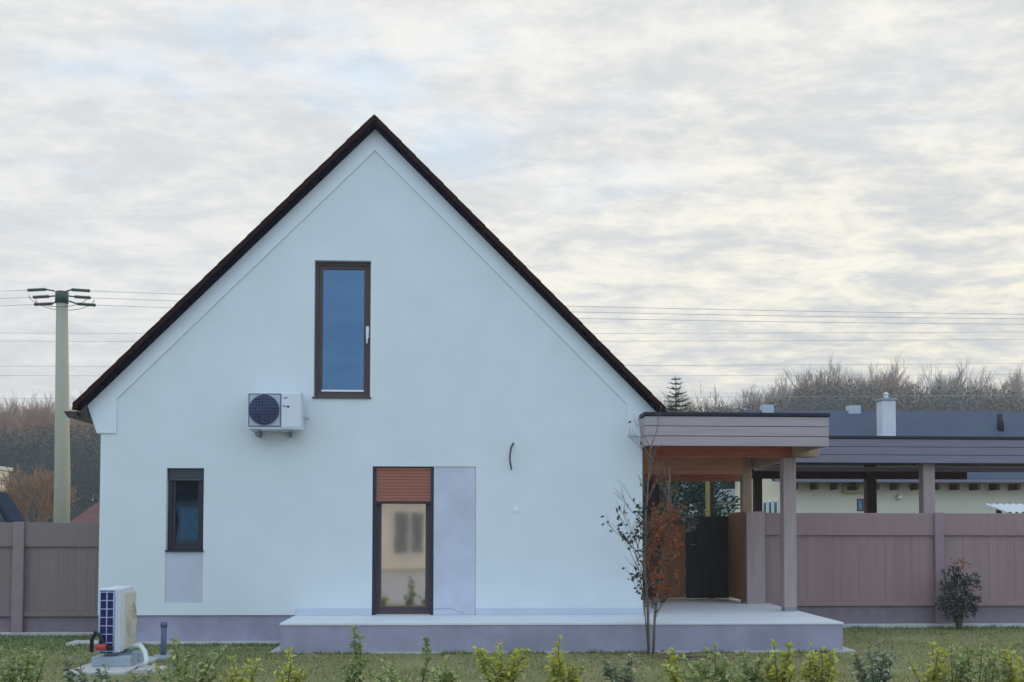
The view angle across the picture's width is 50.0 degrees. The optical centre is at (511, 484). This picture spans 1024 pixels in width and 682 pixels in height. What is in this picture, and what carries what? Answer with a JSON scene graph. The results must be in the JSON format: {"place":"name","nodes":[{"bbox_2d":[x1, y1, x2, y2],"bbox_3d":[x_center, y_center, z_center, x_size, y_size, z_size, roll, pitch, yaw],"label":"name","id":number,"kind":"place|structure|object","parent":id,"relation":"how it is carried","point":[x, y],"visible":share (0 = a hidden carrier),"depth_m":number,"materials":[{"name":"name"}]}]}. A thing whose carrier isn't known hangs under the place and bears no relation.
{"place":"outdoors","nodes":[
{"label":"outdoors","id":0,"kind":"place"},
{"bbox_2d":[65,640,279,645],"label":"path","id":1,"kind":"structure","parent":0,"point":[77,642],"depth_m":15.29,"materials":[{"name":"concrete"}]},
{"bbox_2d":[0,631,1002,681],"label":"dead leaves","id":2,"kind":"object","parent":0,"point":[656,656],"visible":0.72,"depth_m":13.78,"materials":[{"name":"plant"}]},
{"bbox_2d":[0,507,1023,681],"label":"ground","id":3,"kind":"structure","parent":0,"point":[400,664],"depth_m":13.60,"materials":[{"name":"plant"}]},
{"bbox_2d":[0,466,12,492],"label":"house","id":4,"kind":"structure","parent":3,"relation":"on","point":[4,470],"depth_m":53.38,"materials":[{"name":"grey"}]},
{"bbox_2d":[0,395,22,424],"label":"bare tree","id":5,"kind":"object","parent":3,"relation":"on","point":[9,410],"visible":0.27,"depth_m":133.48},
{"bbox_2d":[0,492,25,521],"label":"shed","id":6,"kind":"structure","parent":3,"relation":"on","point":[9,511],"depth_m":39.70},
{"bbox_2d":[0,647,37,681],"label":"shrub","id":7,"kind":"object","parent":3,"relation":"on","point":[12,676],"visible":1,"depth_m":9.95,"materials":[{"name":"green plant"}]},
{"bbox_2d":[1,405,38,492],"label":"bare tree","id":8,"kind":"object","parent":3,"relation":"on","point":[16,431],"visible":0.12,"depth_m":117.50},
{"bbox_2d":[0,402,39,509],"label":"bare tree","id":9,"kind":"object","parent":3,"relation":"on","point":[4,419],"visible":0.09,"depth_m":123.22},
{"bbox_2d":[0,416,40,488],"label":"bare tree","id":10,"kind":"object","parent":3,"relation":"on","point":[4,449],"visible":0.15,"depth_m":112.89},
{"bbox_2d":[6,412,54,517],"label":"bare tree","id":11,"kind":"object","parent":3,"relation":"on","point":[19,426],"visible":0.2,"depth_m":110.25,"materials":[{"name":"plant"}]},
{"bbox_2d":[14,646,47,681],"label":"shrub","id":12,"kind":"object","parent":3,"relation":"on","point":[32,676],"visible":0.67,"depth_m":10.37,"materials":[{"name":"green plant"}]},
{"bbox_2d":[10,392,54,511],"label":"bare tree","id":13,"kind":"object","parent":3,"relation":"on","point":[34,406],"visible":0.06,"depth_m":144.24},
{"bbox_2d":[0,462,82,521],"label":"bare tree","id":14,"kind":"object","parent":3,"relation":"on","point":[47,495],"visible":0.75,"depth_m":50.97,"materials":[{"name":"brown plant"}]},
{"bbox_2d":[13,401,73,515],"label":"bare tree","id":15,"kind":"object","parent":3,"relation":"on","point":[26,420],"visible":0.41,"depth_m":123.55,"materials":[{"name":"plant"}]},
{"bbox_2d":[0,522,98,635],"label":"wooden fence","id":16,"kind":"object","parent":3,"relation":"on","point":[49,574],"visible":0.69,"depth_m":16.69,"materials":[{"name":"brown"}]},
{"bbox_2d":[29,405,81,470],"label":"bare tree","id":17,"kind":"object","parent":3,"relation":"on","point":[40,423],"visible":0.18,"depth_m":112.91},
{"bbox_2d":[27,287,95,522],"bbox_3d":[-12.999,-1.300,31.555,1.763,8.675,0.616,0,-2,-2],"label":"utility pole","id":18,"kind":"object","parent":3,"relation":"on","point":[61,512],"visible":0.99,"depth_m":31.45,"materials":[{"name":"concrete"}]},
{"bbox_2d":[0,374,1023,375],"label":"power line","id":19,"kind":"object","parent":18,"relation":"attached to","point":[723,375],"visible":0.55,"depth_m":38.49,"materials":[{"name":"grey"}]},
{"bbox_2d":[100,305,958,323],"bbox_3d":[5.592,-5.019,32.730,35.464,0.314,0.012,0,-2,-2],"label":"power line","id":20,"kind":"object","parent":18,"relation":"attached to","point":[653,319],"visible":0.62,"depth_m":32.79,"materials":[{"name":"grey"}]},
{"bbox_2d":[135,332,929,333],"bbox_3d":[0.141,-5.248,37.267,62.594,0.654,0.011,0,-2,-2],"label":"power line","id":21,"kind":"object","parent":18,"relation":"attached to","point":[853,332],"visible":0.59,"depth_m":37.77,"materials":[{"name":"grey"}]},
{"bbox_2d":[100,291,979,313],"bbox_3d":[5.614,-5.297,32.241,35.464,0.416,0.012,0,-2,-2],"label":"power line","id":22,"kind":"object","parent":18,"relation":"attached to","point":[669,308],"visible":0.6,"depth_m":32.26,"materials":[{"name":"grey"}]},
{"bbox_2d":[102,298,1023,318],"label":"power line","id":23,"kind":"object","parent":18,"relation":"attached to","point":[711,314],"visible":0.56,"depth_m":32.56,"materials":[{"name":"grey"}]},
{"bbox_2d":[103,339,1023,341],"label":"power line","id":24,"kind":"object","parent":18,"relation":"attached to","point":[783,340],"visible":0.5,"depth_m":37.99,"materials":[{"name":"grey"}]},
{"bbox_2d":[624,363,1023,365],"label":"power line","id":25,"kind":"object","parent":18,"relation":"attached to","point":[844,364],"visible":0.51,"depth_m":38.09,"materials":[{"name":"grey"}]},
{"bbox_2d":[656,395,993,397],"bbox_3d":[0.146,-3.151,38.389,64.478,0.666,0.011,0,-2,-2],"label":"power line","id":26,"kind":"object","parent":18,"relation":"attached to","point":[846,396],"visible":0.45,"depth_m":38.87,"materials":[{"name":"grey"}]},
{"bbox_2d":[49,391,99,494],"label":"bare tree","id":27,"kind":"object","parent":3,"relation":"on","point":[78,422],"visible":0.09,"depth_m":121.31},
{"bbox_2d":[51,425,99,509],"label":"bare tree","id":28,"kind":"object","parent":3,"relation":"on","point":[72,432],"visible":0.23,"depth_m":111.22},
{"bbox_2d":[60,656,98,681],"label":"shrub","id":29,"kind":"object","parent":3,"relation":"on","point":[73,674],"visible":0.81,"depth_m":10.16,"materials":[{"name":"green plant"}]},
{"bbox_2d":[70,501,99,522],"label":"cottage","id":30,"kind":"structure","parent":3,"relation":"on","point":[91,514],"depth_m":36.68,"materials":[{"name":"red tile"}]},
{"bbox_2d":[64,656,157,674],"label":"paving slab","id":31,"kind":"structure","parent":3,"relation":"on","point":[112,670],"depth_m":12.51,"materials":[{"name":"concrete"}]},
{"bbox_2d":[91,651,143,665],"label":"block plinth","id":32,"kind":"structure","parent":31,"relation":"on","point":[126,658],"depth_m":12.71,"materials":[{"name":"concrete"}]},
{"bbox_2d":[98,586,136,655],"bbox_3d":[-4.676,1.609,13.036,0.257,0.786,0.674,0,-2,-2],"label":"heat pump","id":33,"kind":"object","parent":32,"relation":"on","point":[117,624],"visible":0.96,"depth_m":12.75,"materials":[{"name":"metal"}]},
{"bbox_2d":[89,631,113,651],"bbox_3d":[-4.734,1.804,12.657,0.284,0.250,0.070,0,-2,4],"label":"coiled hose","id":34,"kind":"object","parent":33,"relation":"hanging from","point":[92,638],"visible":1,"depth_m":12.64,"materials":[{"name":"black rubber"}]},
{"bbox_2d":[95,638,105,650],"bbox_3d":[-4.718,1.835,12.607,0.114,0.140,0.080,0,-2,-8],"label":"valve","id":35,"kind":"object","parent":34,"relation":"attached to","point":[99,646],"visible":1,"depth_m":12.58,"materials":[{"name":"red plastic"}]},
{"bbox_2d":[128,643,148,665],"bbox_3d":[-4.345,1.967,12.795,0.088,0.248,0.576,2,-3,-36],"label":"insulated hose","id":36,"kind":"object","parent":33,"relation":"attached to","point":[142,649],"visible":1,"depth_m":12.68,"materials":[{"name":"white"}]},
{"bbox_2d":[73,662,155,681],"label":"shrub","id":37,"kind":"object","parent":3,"relation":"on","point":[104,677],"visible":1,"depth_m":9.95,"materials":[{"name":"green plant"}]},
{"bbox_2d":[131,665,166,672],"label":"stone slab","id":38,"kind":"structure","parent":3,"relation":"on","point":[142,668],"depth_m":12.46,"materials":[{"name":"stone"}]},
{"bbox_2d":[153,622,170,659],"bbox_3d":[-4.332,1.964,13.665,0.240,0.509,0.240,0,-2,-2],"label":"standpipe","id":39,"kind":"object","parent":3,"relation":"on","point":[164,654],"visible":0.77,"depth_m":13.63,"materials":[{"name":"grey plastic"}]},
{"bbox_2d":[149,636,227,681],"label":"shrub","id":40,"kind":"object","parent":3,"relation":"on","point":[182,674],"visible":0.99,"depth_m":10.41,"materials":[{"name":"green plant"}]},
{"bbox_2d":[217,655,264,681],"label":"shrub","id":41,"kind":"object","parent":3,"relation":"on","point":[250,678],"visible":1,"depth_m":10.03,"materials":[{"name":"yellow plant"}]},
{"bbox_2d":[273,646,310,681],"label":"shrub","id":42,"kind":"object","parent":3,"relation":"on","point":[286,677],"visible":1,"depth_m":10.36,"materials":[{"name":"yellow plant"}]},
{"bbox_2d":[338,624,368,681],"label":"shrub","id":43,"kind":"object","parent":3,"relation":"on","point":[355,672],"visible":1,"depth_m":10.46,"materials":[{"name":"green plant"}]},
{"bbox_2d":[64,114,667,640],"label":"house","id":44,"kind":"structure","parent":3,"relation":"on","point":[402,318],"depth_m":15.69,"materials":[{"name":"white paint"}]},
{"bbox_2d":[165,468,203,551],"bbox_3d":[-4.622,0.358,15.605,0.538,1.179,0.225,0,-2,-2],"label":"small window","id":45,"kind":"structure","parent":44,"relation":"in","point":[191,525],"depth_m":15.62,"materials":[{"name":"black glass"}]},
{"bbox_2d":[247,392,308,437],"bbox_3d":[-3.280,-0.975,15.426,0.809,0.619,0.420,0,-2,-2],"label":"air conditioner","id":46,"kind":"object","parent":44,"relation":"attached to","point":[276,411],"visible":1,"depth_m":15.25,"materials":[{"name":"metal"}]},
{"bbox_2d":[312,262,370,398],"bbox_3d":[-2.430,-2.218,15.793,0.832,1.987,0.230,0,-2,-2],"label":"tall window","id":47,"kind":"structure","parent":44,"relation":"in","point":[342,289],"depth_m":15.83,"materials":[{"name":"glass"}]},
{"bbox_2d":[372,467,433,614],"bbox_3d":[-1.554,0.801,15.735,0.864,2.110,0.150,0,-2,-2],"label":"terrace door","id":48,"kind":"structure","parent":44,"relation":"in","point":[403,497],"depth_m":15.73,"materials":[{"name":"beige glass"}]},
{"bbox_2d":[366,659,413,681],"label":"shrub","id":49,"kind":"object","parent":3,"relation":"on","point":[392,669],"visible":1,"depth_m":10.21,"materials":[{"name":"green plant"}]},
{"bbox_2d":[415,637,432,681],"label":"shrub","id":50,"kind":"object","parent":3,"relation":"on","point":[426,650],"visible":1,"depth_m":11.13,"materials":[{"name":"green plant"}]},
{"bbox_2d":[427,655,460,681],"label":"shrub","id":51,"kind":"object","parent":3,"relation":"on","point":[449,676],"visible":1,"depth_m":10.24,"materials":[{"name":"green plant"}]},
{"bbox_2d":[472,641,530,681],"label":"shrub","id":52,"kind":"object","parent":3,"relation":"on","point":[510,672],"visible":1,"depth_m":10.20,"materials":[{"name":"green plant"}]},
{"bbox_2d":[0,379,1023,522],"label":"woodland","id":53,"kind":"object","parent":3,"relation":"on","point":[88,500],"visible":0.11,"depth_m":103.47,"materials":[{"name":"plant"}]},
{"bbox_2d":[269,599,856,653],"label":"terrace","id":54,"kind":"structure","parent":3,"relation":"on","point":[699,625],"depth_m":14.47,"materials":[{"name":"concrete"}]},
{"bbox_2d":[643,517,684,597],"bbox_3d":[2.428,1.262,19.280,1.233,1.436,0.050,0,-2,-2],"label":"wood screen","id":55,"kind":"object","parent":54,"relation":"on","point":[678,561],"visible":0.16,"depth_m":19.29,"materials":[{"name":"wood"}]},
{"bbox_2d":[685,516,728,597],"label":"garden gate","id":56,"kind":"structure","parent":54,"relation":"on","point":[706,558],"depth_m":19.33,"materials":[{"name":"grey metal"}]},
{"bbox_2d":[639,412,829,610],"bbox_3d":[3.136,0.523,17.525,2.769,2.912,4.310,0,-2,-2],"label":"canopy","id":57,"kind":"object","parent":54,"relation":"on","point":[720,446],"visible":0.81,"depth_m":16.46,"materials":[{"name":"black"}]},
{"bbox_2d":[727,512,745,600],"bbox_3d":[3.846,1.208,18.765,0.054,1.471,1.160,0,-2,-2],"label":"side fence","id":58,"kind":"object","parent":54,"relation":"on","point":[736,553],"visible":1,"depth_m":18.75,"materials":[{"name":"brown wood"}]},
{"bbox_2d":[545,634,586,681],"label":"shrub","id":59,"kind":"object","parent":3,"relation":"on","point":[556,673],"visible":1,"depth_m":10.18,"materials":[{"name":"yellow plant"}]},
{"bbox_2d":[601,653,637,681],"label":"shrub","id":60,"kind":"object","parent":3,"relation":"on","point":[609,672],"visible":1,"depth_m":10.59,"materials":[{"name":"green plant"}]},
{"bbox_2d":[601,406,699,654],"bbox_3d":[1.851,0.585,14.221,1.259,3.293,0.988,1,-2,-14],"label":"young tree","id":61,"kind":"object","parent":3,"relation":"on","point":[655,527],"visible":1,"depth_m":14.22,"materials":[{"name":"brown plant"}]},
{"bbox_2d":[642,481,673,598],"bbox_3d":[3.132,1.070,25.109,1.279,3.208,1.197,1,-3,-31],"label":"evergreen shrub","id":62,"kind":"object","parent":3,"relation":"on","point":[660,499],"visible":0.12,"depth_m":24.98,"materials":[{"name":"green plant"}]},
{"bbox_2d":[661,647,688,681],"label":"shrub","id":63,"kind":"object","parent":3,"relation":"on","point":[673,676],"visible":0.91,"depth_m":10.49,"materials":[{"name":"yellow plant"}]},
{"bbox_2d":[643,378,715,515],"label":"spruce tree","id":64,"kind":"object","parent":3,"relation":"on","point":[675,396],"visible":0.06,"depth_m":44.36,"materials":[{"name":"green plant"}]},
{"bbox_2d":[658,379,703,411],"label":"bare tree","id":65,"kind":"object","parent":3,"relation":"on","point":[674,402],"visible":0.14,"depth_m":141.01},
{"bbox_2d":[642,481,739,593],"bbox_3d":[4.271,1.006,27.125,2.659,3.500,2.838,0,-2,-2],"label":"evergreen shrub","id":66,"kind":"object","parent":3,"relation":"on","point":[699,487],"visible":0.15,"depth_m":26.83,"materials":[{"name":"green plant"}]},
{"bbox_2d":[680,381,715,411],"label":"bare tree","id":67,"kind":"object","parent":3,"relation":"on","point":[692,405],"visible":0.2,"depth_m":138.88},
{"bbox_2d":[671,481,734,515],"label":"outbuilding","id":68,"kind":"structure","parent":3,"relation":"on","point":[732,492],"depth_m":46.45,"materials":[{"name":"paint"}]},
{"bbox_2d":[690,387,718,411],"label":"bare tree","id":69,"kind":"object","parent":3,"relation":"on","point":[707,401],"visible":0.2,"depth_m":147.95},
{"bbox_2d":[678,643,745,681],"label":"shrub","id":70,"kind":"object","parent":3,"relation":"on","point":[719,674],"visible":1,"depth_m":10.23,"materials":[{"name":"green plant"}]},
{"bbox_2d":[727,383,763,409],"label":"bare tree","id":71,"kind":"object","parent":3,"relation":"on","point":[745,398],"visible":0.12,"depth_m":147.81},
{"bbox_2d":[728,649,776,681],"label":"shrub","id":72,"kind":"object","parent":3,"relation":"on","point":[743,673],"visible":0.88,"depth_m":10.99,"materials":[{"name":"green plant"}]},
{"bbox_2d":[735,376,782,409],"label":"bare tree","id":73,"kind":"object","parent":3,"relation":"on","point":[768,396],"visible":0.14,"depth_m":148.66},
{"bbox_2d":[739,374,797,409],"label":"bare tree","id":74,"kind":"object","parent":3,"relation":"on","point":[783,397],"visible":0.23,"depth_m":140.90,"materials":[{"name":"plant"}]},
{"bbox_2d":[758,639,798,681],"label":"shrub","id":75,"kind":"object","parent":3,"relation":"on","point":[775,674],"visible":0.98,"depth_m":10.83,"materials":[{"name":"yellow plant"}]},
{"bbox_2d":[782,372,832,409],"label":"bare tree","id":76,"kind":"object","parent":3,"relation":"on","point":[810,390],"visible":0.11,"depth_m":129.29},
{"bbox_2d":[780,352,840,403],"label":"bare tree","id":77,"kind":"object","parent":3,"relation":"on","point":[814,379],"visible":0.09,"depth_m":141.17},
{"bbox_2d":[777,373,845,410],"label":"bare tree","id":78,"kind":"object","parent":3,"relation":"on","point":[817,405],"visible":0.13,"depth_m":118.51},
{"bbox_2d":[782,364,844,404],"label":"bare tree","id":79,"kind":"object","parent":3,"relation":"on","point":[819,373],"visible":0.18,"depth_m":129.55,"materials":[{"name":"plant"}]},
{"bbox_2d":[797,641,839,681],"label":"shrub","id":80,"kind":"object","parent":3,"relation":"on","point":[811,673],"visible":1,"depth_m":10.22,"materials":[{"name":"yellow plant"}]},
{"bbox_2d":[797,364,851,410],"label":"bare tree","id":81,"kind":"object","parent":3,"relation":"on","point":[803,382],"visible":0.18,"depth_m":119.14,"materials":[{"name":"plant"}]},
{"bbox_2d":[823,363,882,410],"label":"bare tree","id":82,"kind":"object","parent":3,"relation":"on","point":[851,394],"visible":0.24,"depth_m":117.03,"materials":[{"name":"plant"}]},
{"bbox_2d":[823,363,893,408],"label":"bare tree","id":83,"kind":"object","parent":3,"relation":"on","point":[835,380],"visible":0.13,"depth_m":127.01,"materials":[{"name":"plant"}]},
{"bbox_2d":[705,436,1023,598],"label":"carport","id":84,"kind":"object","parent":3,"relation":"on","point":[926,461],"visible":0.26,"depth_m":20.00,"materials":[{"name":"black"}]},
{"bbox_2d":[834,371,901,407],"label":"bare tree","id":85,"kind":"object","parent":3,"relation":"on","point":[864,383],"visible":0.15,"depth_m":124.63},
{"bbox_2d":[719,392,1023,512],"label":"house","id":86,"kind":"structure","parent":3,"relation":"on","point":[975,492],"depth_m":30.62,"materials":[{"name":"grey"}]},
{"bbox_2d":[842,485,863,492],"bbox_3d":[9.431,0.113,30.336,0.562,0.216,0.204,0,-2,-2],"label":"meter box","id":87,"kind":"object","parent":86,"relation":"attached to","point":[847,488],"visible":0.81,"depth_m":30.24,"materials":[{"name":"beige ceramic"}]},
{"bbox_2d":[848,640,897,681],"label":"shrub","id":88,"kind":"object","parent":3,"relation":"on","point":[881,665],"visible":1,"depth_m":10.07,"materials":[{"name":"green plant"}]},
{"bbox_2d":[844,355,911,392],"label":"bare tree","id":89,"kind":"object","parent":3,"relation":"on","point":[894,369],"visible":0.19,"depth_m":150.97,"materials":[{"name":"plant"}]},
{"bbox_2d":[745,511,1023,627],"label":"wooden fence","id":90,"kind":"object","parent":3,"relation":"on","point":[878,570],"visible":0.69,"depth_m":18.25,"materials":[{"name":"brown"}]},
{"bbox_2d":[853,383,915,410],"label":"bare tree","id":91,"kind":"object","parent":3,"relation":"on","point":[857,398],"visible":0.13,"depth_m":115.18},
{"bbox_2d":[866,363,908,399],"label":"bare tree","id":92,"kind":"object","parent":3,"relation":"on","point":[891,385],"visible":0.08,"depth_m":129.27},
{"bbox_2d":[868,365,920,408],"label":"bare tree","id":93,"kind":"object","parent":3,"relation":"on","point":[902,389],"visible":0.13,"depth_m":129.19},
{"bbox_2d":[903,378,947,410],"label":"bare tree","id":94,"kind":"object","parent":3,"relation":"on","point":[943,389],"visible":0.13,"depth_m":127.19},
{"bbox_2d":[903,641,952,681],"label":"shrub","id":95,"kind":"object","parent":3,"relation":"on","point":[932,675],"visible":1,"depth_m":10.37,"materials":[{"name":"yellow plant"}]},
{"bbox_2d":[913,358,970,408],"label":"bare tree","id":96,"kind":"object","parent":3,"relation":"on","point":[931,383],"visible":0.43,"depth_m":138.17,"materials":[{"name":"plant"}]},
{"bbox_2d":[918,379,973,410],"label":"bare tree","id":97,"kind":"object","parent":3,"relation":"on","point":[945,399],"visible":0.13,"depth_m":118.20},
{"bbox_2d":[937,645,977,681],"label":"shrub","id":98,"kind":"object","parent":3,"relation":"on","point":[957,677],"visible":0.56,"depth_m":10.62,"materials":[{"name":"green plant"}]},
{"bbox_2d":[934,558,982,629],"bbox_3d":[7.243,1.794,17.820,0.756,1.220,0.751,0,-2,13],"label":"bush","id":99,"kind":"object","parent":3,"relation":"on","point":[959,611],"visible":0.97,"depth_m":17.74,"materials":[{"name":"green plant"}]},
{"bbox_2d":[943,375,991,411],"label":"bare tree","id":100,"kind":"object","parent":3,"relation":"on","point":[965,393],"visible":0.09,"depth_m":125.72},
{"bbox_2d":[945,364,992,402],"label":"bare tree","id":101,"kind":"object","parent":3,"relation":"on","point":[979,379],"visible":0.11,"depth_m":154.92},
{"bbox_2d":[941,371,1004,411],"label":"bare tree","id":102,"kind":"object","parent":3,"relation":"on","point":[976,394],"visible":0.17,"depth_m":116.28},
{"bbox_2d":[952,636,1011,681],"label":"shrub","id":103,"kind":"object","parent":3,"relation":"on","point":[987,672],"visible":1,"depth_m":10.36,"materials":[{"name":"green plant"}]},
{"bbox_2d":[959,373,1022,411],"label":"bare tree","id":104,"kind":"object","parent":3,"relation":"on","point":[1015,397],"visible":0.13,"depth_m":113.15,"materials":[{"name":"plant"}]},
{"bbox_2d":[965,360,1023,402],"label":"bare tree","id":105,"kind":"object","parent":3,"relation":"on","point":[1020,370],"visible":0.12,"depth_m":152.18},
{"bbox_2d":[985,370,1023,408],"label":"bare tree","id":106,"kind":"object","parent":3,"relation":"on","point":[1015,385],"visible":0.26,"depth_m":140.95,"materials":[{"name":"plant"}]},
{"bbox_2d":[986,503,1023,512],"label":"lean to","id":107,"kind":"object","parent":3,"relation":"on","point":[1009,508],"visible":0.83,"depth_m":28.27,"materials":[{"name":"white"}]},
{"bbox_2d":[992,643,1023,681],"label":"shrub","id":108,"kind":"object","parent":3,"relation":"on","point":[1013,675],"visible":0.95,"depth_m":10.36,"materials":[{"name":"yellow plant"}]},
{"bbox_2d":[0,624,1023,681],"bbox_3d":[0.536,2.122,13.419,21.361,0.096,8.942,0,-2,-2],"label":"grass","id":109,"kind":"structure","parent":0,"point":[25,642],"depth_m":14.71,"materials":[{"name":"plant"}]},
{"bbox_2d":[0,0,1023,499],"label":"sky","id":110,"kind":"structure","parent":0,"point":[859,159],"materials":[{"name":"white"}]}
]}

